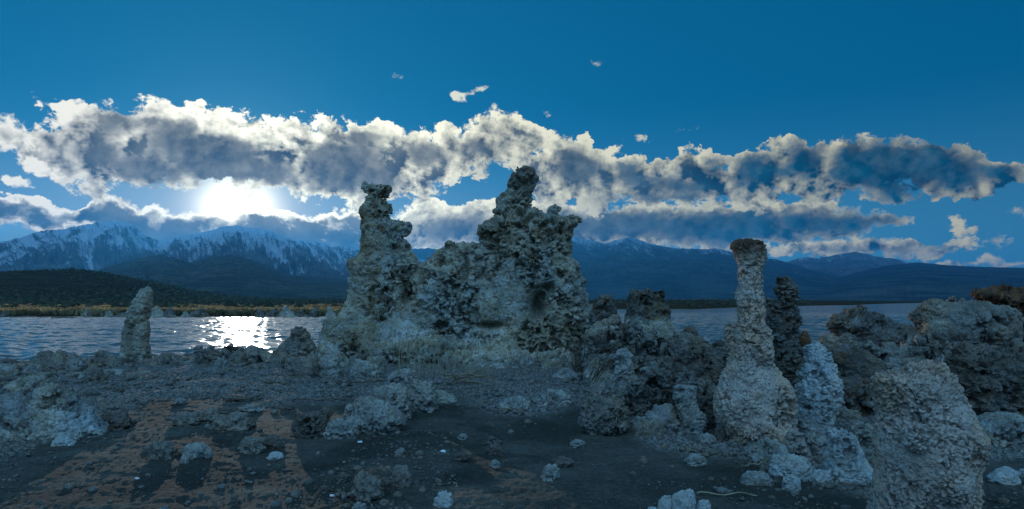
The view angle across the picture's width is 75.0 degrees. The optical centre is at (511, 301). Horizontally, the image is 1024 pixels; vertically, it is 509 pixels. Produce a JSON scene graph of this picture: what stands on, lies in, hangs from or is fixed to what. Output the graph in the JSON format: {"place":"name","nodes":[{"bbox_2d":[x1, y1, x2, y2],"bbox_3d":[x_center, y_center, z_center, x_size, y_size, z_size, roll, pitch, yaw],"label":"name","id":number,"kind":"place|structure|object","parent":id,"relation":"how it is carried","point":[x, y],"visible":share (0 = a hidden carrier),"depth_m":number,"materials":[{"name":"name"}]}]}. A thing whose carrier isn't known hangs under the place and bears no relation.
{"place":"outdoors","nodes":[
{"label":"outdoors","id":0,"kind":"place"},
{"bbox_2d":[104,368,130,374],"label":"rock","id":1,"kind":"object","parent":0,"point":[115,371],"visible":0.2,"depth_m":13.52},
{"bbox_2d":[97,255,197,288],"bbox_3d":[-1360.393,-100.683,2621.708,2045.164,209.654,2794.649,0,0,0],"label":"hills","id":2,"kind":"structure","parent":0,"point":[167,270],"depth_m":2185.47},
{"bbox_2d":[151,307,163,316],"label":"tufa stub","id":3,"kind":"object","parent":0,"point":[157,312],"visible":0.65,"depth_m":86.49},
{"bbox_2d":[0,221,425,279],"bbox_3d":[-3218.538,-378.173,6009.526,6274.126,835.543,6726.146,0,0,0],"label":"mountains","id":4,"kind":"structure","parent":0,"point":[96,245],"depth_m":5489.31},
{"bbox_2d":[186,255,349,298],"bbox_3d":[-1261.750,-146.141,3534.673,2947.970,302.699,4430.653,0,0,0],"label":"hills","id":5,"kind":"structure","parent":0,"point":[233,275],"depth_m":1962.70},
{"bbox_2d":[279,306,295,316],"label":"tufa stub","id":6,"kind":"object","parent":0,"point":[286,311],"visible":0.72,"depth_m":86.39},
{"bbox_2d":[411,248,435,259],"bbox_3d":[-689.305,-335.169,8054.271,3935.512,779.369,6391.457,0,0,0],"label":"mountains","id":7,"kind":"structure","parent":0,"point":[423,253],"depth_m":8567.11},
{"bbox_2d":[0,303,920,360],"bbox_3d":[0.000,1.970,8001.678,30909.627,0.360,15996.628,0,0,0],"label":"lake","id":8,"kind":"structure","parent":0,"point":[25,338],"depth_m":47.12,"materials":[{"name":"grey liquid"}]},
{"bbox_2d":[0,270,923,315],"bbox_3d":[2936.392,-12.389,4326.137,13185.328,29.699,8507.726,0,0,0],"label":"terrain","id":9,"kind":"structure","parent":0,"point":[24,278],"depth_m":389.79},
{"bbox_2d":[188,307,209,316],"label":"tufa stub","id":10,"kind":"object","parent":9,"relation":"on","point":[200,312],"visible":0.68,"depth_m":86.47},
{"bbox_2d":[0,303,593,314],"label":"grass","id":11,"kind":"structure","parent":9,"relation":"on","point":[216,309],"depth_m":91.37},
{"bbox_2d":[0,267,810,307],"bbox_3d":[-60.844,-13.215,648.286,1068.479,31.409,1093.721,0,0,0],"label":"sagebrush","id":12,"kind":"object","parent":9,"relation":"on","point":[208,299],"visible":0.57,"depth_m":313.66,"materials":[{"name":"green plant"}]},
{"bbox_2d":[0,353,1023,508],"bbox_3d":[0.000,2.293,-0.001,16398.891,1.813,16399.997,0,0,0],"label":"ground","id":13,"kind":"structure","parent":0,"point":[545,443],"depth_m":6.71,"materials":[{"name":"soil"}]},
{"bbox_2d":[0,368,25,376],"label":"tufa block","id":14,"kind":"structure","parent":13,"relation":"on","point":[11,372],"depth_m":13.07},
{"bbox_2d":[3,374,59,390],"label":"rock","id":15,"kind":"object","parent":13,"relation":"on","point":[32,382],"visible":0.3,"depth_m":11.84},
{"bbox_2d":[23,364,42,374],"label":"tufa block","id":16,"kind":"structure","parent":13,"relation":"on","point":[31,369],"depth_m":13.54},
{"bbox_2d":[22,350,86,371],"bbox_3d":[-9.727,1.401,14.216,1.388,0.755,0.871,0,0,0],"label":"rock","id":17,"kind":"object","parent":13,"relation":"on","point":[58,360],"visible":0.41,"depth_m":14.03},
{"bbox_2d":[0,383,109,442],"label":"tufa mound","id":18,"kind":"object","parent":13,"relation":"on","point":[51,411],"visible":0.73,"depth_m":7.88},
{"bbox_2d":[50,435,76,446],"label":"rock","id":19,"kind":"object","parent":13,"relation":"on","point":[63,440],"visible":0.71,"depth_m":7.45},
{"bbox_2d":[82,364,110,382],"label":"tufa block","id":20,"kind":"structure","parent":13,"relation":"on","point":[93,373],"depth_m":12.67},
{"bbox_2d":[83,349,126,366],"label":"rock","id":21,"kind":"object","parent":13,"relation":"on","point":[100,358],"visible":0.41,"depth_m":15.39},
{"bbox_2d":[99,411,137,430],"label":"rock","id":22,"kind":"object","parent":13,"relation":"on","point":[118,420],"visible":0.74,"depth_m":8.50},
{"bbox_2d":[119,287,153,360],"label":"tufa column","id":23,"kind":"structure","parent":13,"relation":"on","point":[135,336],"depth_m":16.81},
{"bbox_2d":[148,439,175,459],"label":"rock","id":24,"kind":"object","parent":13,"relation":"on","point":[162,450],"visible":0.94,"depth_m":6.71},
{"bbox_2d":[144,352,197,365],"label":"rock","id":25,"kind":"object","parent":13,"relation":"on","point":[164,358],"visible":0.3,"depth_m":15.68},
{"bbox_2d":[169,411,201,425],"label":"rock","id":26,"kind":"object","parent":13,"relation":"on","point":[185,418],"visible":0.98,"depth_m":8.65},
{"bbox_2d":[182,442,209,458],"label":"rock","id":27,"kind":"object","parent":13,"relation":"on","point":[195,450],"visible":0.79,"depth_m":6.74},
{"bbox_2d":[198,407,218,422],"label":"rock","id":28,"kind":"object","parent":13,"relation":"on","point":[210,415],"visible":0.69,"depth_m":8.92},
{"bbox_2d":[213,356,229,368],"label":"tufa block","id":29,"kind":"structure","parent":13,"relation":"on","point":[222,362],"depth_m":14.97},
{"bbox_2d":[218,407,238,414],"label":"rock","id":30,"kind":"object","parent":13,"relation":"on","point":[226,410],"visible":0.64,"depth_m":9.59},
{"bbox_2d":[209,410,256,430],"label":"rock","id":31,"kind":"object","parent":13,"relation":"on","point":[238,420],"visible":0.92,"depth_m":8.34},
{"bbox_2d":[192,343,277,365],"bbox_3d":[-6.689,1.437,16.046,2.346,0.840,1.173,0,0,0],"label":"rock","id":32,"kind":"object","parent":13,"relation":"on","point":[236,356],"visible":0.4,"depth_m":15.90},
{"bbox_2d":[222,394,257,400],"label":"rock","id":33,"kind":"object","parent":13,"relation":"on","point":[236,397],"visible":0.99,"depth_m":10.77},
{"bbox_2d":[238,404,262,412],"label":"rock","id":34,"kind":"object","parent":13,"relation":"on","point":[249,408],"visible":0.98,"depth_m":9.80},
{"bbox_2d":[237,436,265,453],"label":"rock","id":35,"kind":"object","parent":13,"relation":"on","point":[250,444],"visible":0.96,"depth_m":7.06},
{"bbox_2d":[263,434,284,448],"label":"rock","id":36,"kind":"object","parent":13,"relation":"on","point":[273,441],"visible":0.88,"depth_m":7.29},
{"bbox_2d":[266,451,283,459],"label":"rock","id":37,"kind":"object","parent":13,"relation":"on","point":[276,455],"visible":1,"depth_m":6.77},
{"bbox_2d":[278,402,294,409],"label":"rock","id":38,"kind":"object","parent":13,"relation":"on","point":[286,406],"visible":1,"depth_m":9.97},
{"bbox_2d":[273,326,316,358],"bbox_3d":[-5.375,1.308,16.816,1.462,1.395,1.287,0,0,0],"label":"tufa stump","id":39,"kind":"object","parent":13,"relation":"on","point":[298,342],"visible":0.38,"depth_m":16.52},
{"bbox_2d":[284,356,319,378],"bbox_3d":[-4.228,1.425,13.384,0.678,0.658,0.586,0,0,0],"label":"tufa mound","id":40,"kind":"object","parent":13,"relation":"on","point":[300,367],"visible":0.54,"depth_m":13.21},
{"bbox_2d":[291,406,334,438],"bbox_3d":[-2.370,1.481,7.909,0.483,0.455,0.398,0,0,0],"label":"boulder","id":41,"kind":"object","parent":13,"relation":"on","point":[309,425],"visible":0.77,"depth_m":7.79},
{"bbox_2d":[318,354,343,377],"bbox_3d":[-3.758,1.443,13.679,0.586,0.743,0.448,0,0,0],"label":"tufa mound","id":42,"kind":"object","parent":13,"relation":"on","point":[329,366],"visible":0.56,"depth_m":13.56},
{"bbox_2d":[323,417,359,439],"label":"boulder","id":43,"kind":"object","parent":13,"relation":"on","point":[339,428],"visible":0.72,"depth_m":7.79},
{"bbox_2d":[332,350,351,365],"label":"tufa block","id":44,"kind":"structure","parent":13,"relation":"on","point":[344,360],"depth_m":15.61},
{"bbox_2d":[336,473,350,481],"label":"rock","id":45,"kind":"object","parent":13,"relation":"on","point":[343,477],"visible":1,"depth_m":5.95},
{"bbox_2d":[344,404,352,419],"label":"boulder","id":46,"kind":"object","parent":13,"relation":"on","point":[348,411],"visible":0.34,"depth_m":8.91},
{"bbox_2d":[350,358,382,381],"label":"rock","id":47,"kind":"object","parent":13,"relation":"on","point":[361,370],"visible":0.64,"depth_m":13.02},
{"bbox_2d":[350,469,383,500],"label":"rock","id":48,"kind":"object","parent":13,"relation":"on","point":[366,486],"visible":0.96,"depth_m":5.37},
{"bbox_2d":[350,396,406,434],"bbox_3d":[-1.650,1.443,8.260,0.698,0.527,0.622,0,0,0],"label":"boulder","id":49,"kind":"object","parent":13,"relation":"on","point":[371,415],"visible":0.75,"depth_m":8.08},
{"bbox_2d":[367,355,389,370],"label":"tufa block","id":50,"kind":"structure","parent":13,"relation":"on","point":[380,361],"depth_m":14.84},
{"bbox_2d":[373,382,414,419],"bbox_3d":[-1.617,1.414,9.047,0.587,0.634,0.435,0,0,0],"label":"boulder","id":51,"kind":"object","parent":13,"relation":"on","point":[400,397],"visible":0.48,"depth_m":8.93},
{"bbox_2d":[391,464,411,486],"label":"rock","id":52,"kind":"object","parent":13,"relation":"on","point":[401,475],"visible":0.84,"depth_m":5.78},
{"bbox_2d":[385,368,418,385],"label":"boulder","id":53,"kind":"object","parent":13,"relation":"on","point":[405,377],"visible":0.53,"depth_m":11.89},
{"bbox_2d":[409,380,439,412],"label":"boulder","id":54,"kind":"object","parent":13,"relation":"on","point":[425,394],"visible":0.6,"depth_m":9.55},
{"bbox_2d":[433,490,452,507],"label":"rock","id":55,"kind":"object","parent":13,"relation":"on","point":[443,499],"visible":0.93,"depth_m":5.16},
{"bbox_2d":[437,390,457,402],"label":"rock","id":56,"kind":"object","parent":13,"relation":"on","point":[445,396],"visible":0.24,"depth_m":10.28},
{"bbox_2d":[435,356,459,369],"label":"tufa block","id":57,"kind":"structure","parent":13,"relation":"on","point":[450,364],"depth_m":14.70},
{"bbox_2d":[405,338,493,377],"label":"dry reeds","id":58,"kind":"object","parent":13,"relation":"on","point":[433,365],"visible":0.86,"depth_m":13.25,"materials":[{"name":"plant"}]},
{"bbox_2d":[315,165,592,364],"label":"tufa tower","id":59,"kind":"structure","parent":13,"relation":"on","point":[510,285],"depth_m":17.04,"materials":[{"name":"stone"}]},
{"bbox_2d":[453,452,469,460],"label":"rock","id":60,"kind":"object","parent":13,"relation":"on","point":[461,456],"visible":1,"depth_m":6.71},
{"bbox_2d":[443,357,502,386],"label":"broken branches","id":61,"kind":"object","parent":13,"relation":"on","point":[467,375],"visible":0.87,"depth_m":11.90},
{"bbox_2d":[482,436,501,444],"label":"rock","id":62,"kind":"object","parent":13,"relation":"on","point":[488,440],"visible":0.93,"depth_m":7.50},
{"bbox_2d":[466,360,517,368],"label":"rock","id":63,"kind":"object","parent":13,"relation":"on","point":[502,365],"visible":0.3,"depth_m":14.86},
{"bbox_2d":[487,442,504,455],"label":"rock","id":64,"kind":"object","parent":13,"relation":"on","point":[496,449],"visible":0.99,"depth_m":6.99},
{"bbox_2d":[0,353,1023,508],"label":"pebbles","id":65,"kind":"object","parent":13,"relation":"on","point":[839,486],"visible":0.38,"depth_m":7.49,"materials":[{"name":"stone"}]},
{"bbox_2d":[499,395,531,411],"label":"rock","id":66,"kind":"object","parent":13,"relation":"on","point":[516,402],"visible":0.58,"depth_m":9.84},
{"bbox_2d":[519,353,534,365],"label":"tufa block","id":67,"kind":"structure","parent":13,"relation":"on","point":[527,359],"depth_m":15.44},
{"bbox_2d":[533,350,557,362],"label":"tufa block","id":68,"kind":"structure","parent":13,"relation":"on","point":[539,357],"depth_m":15.74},
{"bbox_2d":[540,464,559,481],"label":"rock","id":69,"kind":"object","parent":13,"relation":"on","point":[550,472],"visible":0.97,"depth_m":5.91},
{"bbox_2d":[540,358,563,368],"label":"tufa block","id":70,"kind":"structure","parent":13,"relation":"on","point":[550,363],"depth_m":14.46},
{"bbox_2d":[532,388,576,406],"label":"rock","id":71,"kind":"object","parent":13,"relation":"on","point":[550,396],"visible":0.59,"depth_m":10.07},
{"bbox_2d":[551,456,573,466],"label":"rock","id":72,"kind":"object","parent":13,"relation":"on","point":[561,461],"visible":0.91,"depth_m":6.47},
{"bbox_2d":[552,367,579,378],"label":"rock","id":73,"kind":"object","parent":13,"relation":"on","point":[563,373],"visible":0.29,"depth_m":12.76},
{"bbox_2d":[569,439,585,447],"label":"rock","id":74,"kind":"object","parent":13,"relation":"on","point":[575,443],"visible":1,"depth_m":7.38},
{"bbox_2d":[557,335,608,371],"bbox_3d":[1.429,1.052,12.962,1.098,0.853,0.858,0,0,24],"label":"dead bush","id":75,"kind":"object","parent":13,"relation":"on","point":[578,355],"visible":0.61,"depth_m":12.91,"materials":[{"name":"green plant"}]},
{"bbox_2d":[585,382,608,396],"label":"tufa block","id":76,"kind":"structure","parent":13,"relation":"on","point":[595,389],"depth_m":10.94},
{"bbox_2d":[583,357,614,383],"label":"rock","id":77,"kind":"object","parent":13,"relation":"on","point":[605,377],"visible":0.37,"depth_m":12.00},
{"bbox_2d":[577,394,630,435],"bbox_3d":[1.115,1.453,8.103,0.648,0.662,0.493,0,0,0],"label":"tufa mound","id":78,"kind":"object","parent":13,"relation":"on","point":[601,415],"visible":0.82,"depth_m":7.94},
{"bbox_2d":[585,294,622,345],"bbox_3d":[1.993,0.809,13.813,1.166,1.937,0.930,0,0,0],"label":"tufa stump","id":79,"kind":"object","parent":13,"relation":"on","point":[604,306],"visible":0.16,"depth_m":13.65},
{"bbox_2d":[600,381,616,393],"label":"tufa block","id":80,"kind":"structure","parent":13,"relation":"on","point":[609,386],"depth_m":11.06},
{"bbox_2d":[579,325,639,381],"bbox_3d":[1.790,0.885,11.607,1.008,1.003,0.851,0,0,44],"label":"dead bush","id":81,"kind":"object","parent":13,"relation":"on","point":[609,363],"visible":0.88,"depth_m":11.50,"materials":[{"name":"brown plant"}]},
{"bbox_2d":[613,348,635,386],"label":"tufa pillar","id":82,"kind":"structure","parent":13,"relation":"on","point":[623,358],"depth_m":10.01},
{"bbox_2d":[576,288,675,377],"bbox_3d":[2.313,0.727,13.152,2.195,2.015,1.258,0,0,0],"label":"tufa stump","id":83,"kind":"object","parent":13,"relation":"on","point":[648,309],"visible":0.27,"depth_m":12.92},
{"bbox_2d":[635,418,666,437],"bbox_3d":[1.666,1.541,7.916,0.462,0.328,0.310,0,0,-40],"label":"tufa block","id":84,"kind":"object","parent":13,"relation":"on","point":[648,428],"depth_m":7.83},
{"bbox_2d":[581,314,725,382],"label":"tufa ridge","id":85,"kind":"structure","parent":13,"relation":"on","point":[655,345],"depth_m":12.01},
{"bbox_2d":[645,403,680,430],"bbox_3d":[1.817,1.488,8.092,0.459,0.500,0.397,0,0,0],"label":"tufa mound","id":86,"kind":"object","parent":13,"relation":"on","point":[666,413],"visible":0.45,"depth_m":7.97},
{"bbox_2d":[657,495,671,508],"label":"rock","id":87,"kind":"object","parent":13,"relation":"on","point":[664,501],"visible":1,"depth_m":5.04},
{"bbox_2d":[616,360,716,419],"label":"tufa ridge","id":88,"kind":"structure","parent":13,"relation":"on","point":[632,390],"depth_m":8.83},
{"bbox_2d":[671,488,695,508],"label":"rock","id":89,"kind":"object","parent":13,"relation":"on","point":[683,499],"visible":1,"depth_m":5.01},
{"bbox_2d":[645,347,728,396],"bbox_3d":[2.813,1.395,10.943,1.667,1.328,0.922,0,0,0],"label":"tufa mound","id":90,"kind":"object","parent":13,"relation":"on","point":[709,363],"visible":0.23,"depth_m":10.70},
{"bbox_2d":[672,384,707,436],"bbox_3d":[2.122,1.355,7.948,0.433,0.742,0.246,0,0,0],"label":"tufa mound","id":91,"kind":"object","parent":13,"relation":"on","point":[692,416],"visible":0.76,"depth_m":7.87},
{"bbox_2d":[684,453,706,466],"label":"rock","id":92,"kind":"object","parent":13,"relation":"on","point":[695,459],"visible":1,"depth_m":6.47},
{"bbox_2d":[695,499,710,508],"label":"rock","id":93,"kind":"object","parent":13,"relation":"on","point":[703,504],"visible":1,"depth_m":5.00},
{"bbox_2d":[697,395,716,429],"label":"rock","id":94,"kind":"object","parent":13,"relation":"on","point":[705,404],"visible":0.23,"depth_m":8.20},
{"bbox_2d":[697,433,716,442],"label":"rock","id":95,"kind":"object","parent":13,"relation":"on","point":[706,437],"visible":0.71,"depth_m":7.52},
{"bbox_2d":[714,424,728,441],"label":"rock","id":96,"kind":"object","parent":13,"relation":"on","point":[720,434],"visible":0.72,"depth_m":7.61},
{"bbox_2d":[734,455,752,466],"bbox_3d":[2.301,1.587,6.618,0.135,0.124,0.202,0,0,-13],"label":"tufa block","id":97,"kind":"object","parent":13,"relation":"on","point":[743,460],"depth_m":6.57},
{"bbox_2d":[713,238,798,442],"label":"tufa column","id":98,"kind":"structure","parent":13,"relation":"on","point":[755,398],"depth_m":7.55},
{"bbox_2d":[740,470,773,485],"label":"rock","id":99,"kind":"object","parent":13,"relation":"on","point":[749,477],"visible":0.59,"depth_m":5.84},
{"bbox_2d":[744,438,790,464],"bbox_3d":[2.582,1.567,6.697,0.504,0.401,0.423,0,0,0],"label":"rock","id":100,"kind":"object","parent":13,"relation":"on","point":[760,450],"visible":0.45,"depth_m":6.63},
{"bbox_2d":[764,296,772,327],"bbox_3d":[4.022,0.815,10.505,0.217,1.796,0.204,0,0,0],"label":"tufa stump","id":101,"kind":"object","parent":13,"relation":"on","point":[768,304],"visible":0.16,"depth_m":10.45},
{"bbox_2d":[766,275,803,396],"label":"tufa column","id":102,"kind":"structure","parent":13,"relation":"on","point":[784,317],"depth_m":9.29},
{"bbox_2d":[781,474,800,490],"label":"rock","id":103,"kind":"object","parent":13,"relation":"on","point":[791,481],"visible":0.82,"depth_m":5.66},
{"bbox_2d":[768,454,815,481],"bbox_3d":[2.602,1.579,6.188,0.454,0.322,0.323,0,0,0],"label":"rock","id":104,"kind":"object","parent":13,"relation":"on","point":[800,467],"visible":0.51,"depth_m":6.11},
{"bbox_2d":[782,430,812,459],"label":"rock","id":105,"kind":"object","parent":13,"relation":"on","point":[793,442],"visible":0.52,"depth_m":6.84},
{"bbox_2d":[799,331,810,362],"bbox_3d":[4.379,0.956,10.004,0.224,1.031,0.197,0,0,0],"label":"tufa stump","id":106,"kind":"object","parent":13,"relation":"on","point":[804,338],"visible":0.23,"depth_m":9.94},
{"bbox_2d":[805,432,828,457],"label":"rock","id":107,"kind":"object","parent":13,"relation":"on","point":[817,444],"visible":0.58,"depth_m":6.93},
{"bbox_2d":[794,342,844,433],"bbox_3d":[3.812,1.119,8.303,0.568,1.221,0.466,0,0,0],"label":"tufa cone","id":108,"kind":"object","parent":13,"relation":"on","point":[819,387],"visible":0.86,"depth_m":8.16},
{"bbox_2d":[808,469,834,483],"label":"rock","id":109,"kind":"object","parent":13,"relation":"on","point":[818,476],"visible":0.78,"depth_m":5.85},
{"bbox_2d":[822,427,872,487],"bbox_3d":[3.046,1.429,6.011,0.513,0.586,0.422,0,0,0],"label":"tufa mound","id":110,"kind":"object","parent":13,"relation":"on","point":[845,461],"visible":0.73,"depth_m":5.90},
{"bbox_2d":[837,408,865,420],"bbox_3d":[4.563,1.572,9.032,0.420,0.254,0.278,0,0,4],"label":"tufa block","id":111,"kind":"object","parent":13,"relation":"on","point":[846,414],"depth_m":8.96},
{"bbox_2d":[822,342,885,381],"bbox_3d":[6.000,1.393,11.606,1.170,1.360,0.590,0,0,0],"label":"tufa mound","id":112,"kind":"object","parent":13,"relation":"on","point":[849,359],"visible":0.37,"depth_m":11.42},
{"bbox_2d":[837,371,874,410],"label":"tufa ridge","id":113,"kind":"structure","parent":13,"relation":"on","point":[867,401],"depth_m":9.21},
{"bbox_2d":[847,420,872,461],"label":"rock","id":114,"kind":"object","parent":13,"relation":"on","point":[861,431],"visible":0.4,"depth_m":6.71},
{"bbox_2d":[826,304,919,346],"bbox_3d":[8.351,0.913,15.478,2.083,1.735,1.314,0,0,0],"label":"tufa rock","id":115,"kind":"object","parent":13,"relation":"on","point":[861,323],"visible":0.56,"depth_m":15.07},
{"bbox_2d":[819,330,1023,370],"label":"tufa ridge","id":116,"kind":"structure","parent":13,"relation":"on","point":[916,348],"depth_m":13.30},
{"bbox_2d":[865,359,990,508],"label":"tufa stump","id":117,"kind":"object","parent":13,"relation":"on","point":[931,444],"visible":1,"depth_m":4.07,"materials":[{"name":"stone"}]},
{"bbox_2d":[840,341,1023,416],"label":"tufa mound","id":118,"kind":"object","parent":13,"relation":"on","point":[990,379],"visible":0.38,"depth_m":8.27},
{"bbox_2d":[907,295,1023,348],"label":"tufa rock","id":119,"kind":"object","parent":13,"relation":"on","point":[954,319],"visible":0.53,"depth_m":15.02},
{"bbox_2d":[970,284,1023,341],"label":"tufa rock","id":120,"kind":"object","parent":13,"relation":"on","point":[1009,295],"visible":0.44,"depth_m":17.15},
{"bbox_2d":[976,411,1023,447],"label":"rock","id":121,"kind":"object","parent":13,"relation":"on","point":[1003,429],"visible":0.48,"depth_m":7.40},
{"bbox_2d":[986,466,1021,484],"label":"rock","id":122,"kind":"object","parent":13,"relation":"on","point":[1005,475],"visible":0.98,"depth_m":5.88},
{"bbox_2d":[0,0,1023,267],"label":"sky","id":123,"kind":"structure","parent":0,"point":[818,129],"materials":[{"name":"blue"}]},
{"bbox_2d":[571,237,840,299],"bbox_3d":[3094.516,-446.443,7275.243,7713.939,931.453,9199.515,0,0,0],"label":"mountains","id":124,"kind":"structure","parent":0,"point":[620,268],"depth_m":5188.64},
{"bbox_2d":[786,252,908,276],"bbox_3d":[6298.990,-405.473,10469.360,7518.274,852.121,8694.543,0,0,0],"label":"mountains","id":125,"kind":"structure","parent":0,"point":[843,264],"depth_m":10542.94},
{"bbox_2d":[799,262,1023,300],"bbox_3d":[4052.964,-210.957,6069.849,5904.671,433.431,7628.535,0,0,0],"label":"mountains","id":126,"kind":"structure","parent":0,"point":[917,281],"depth_m":3890.62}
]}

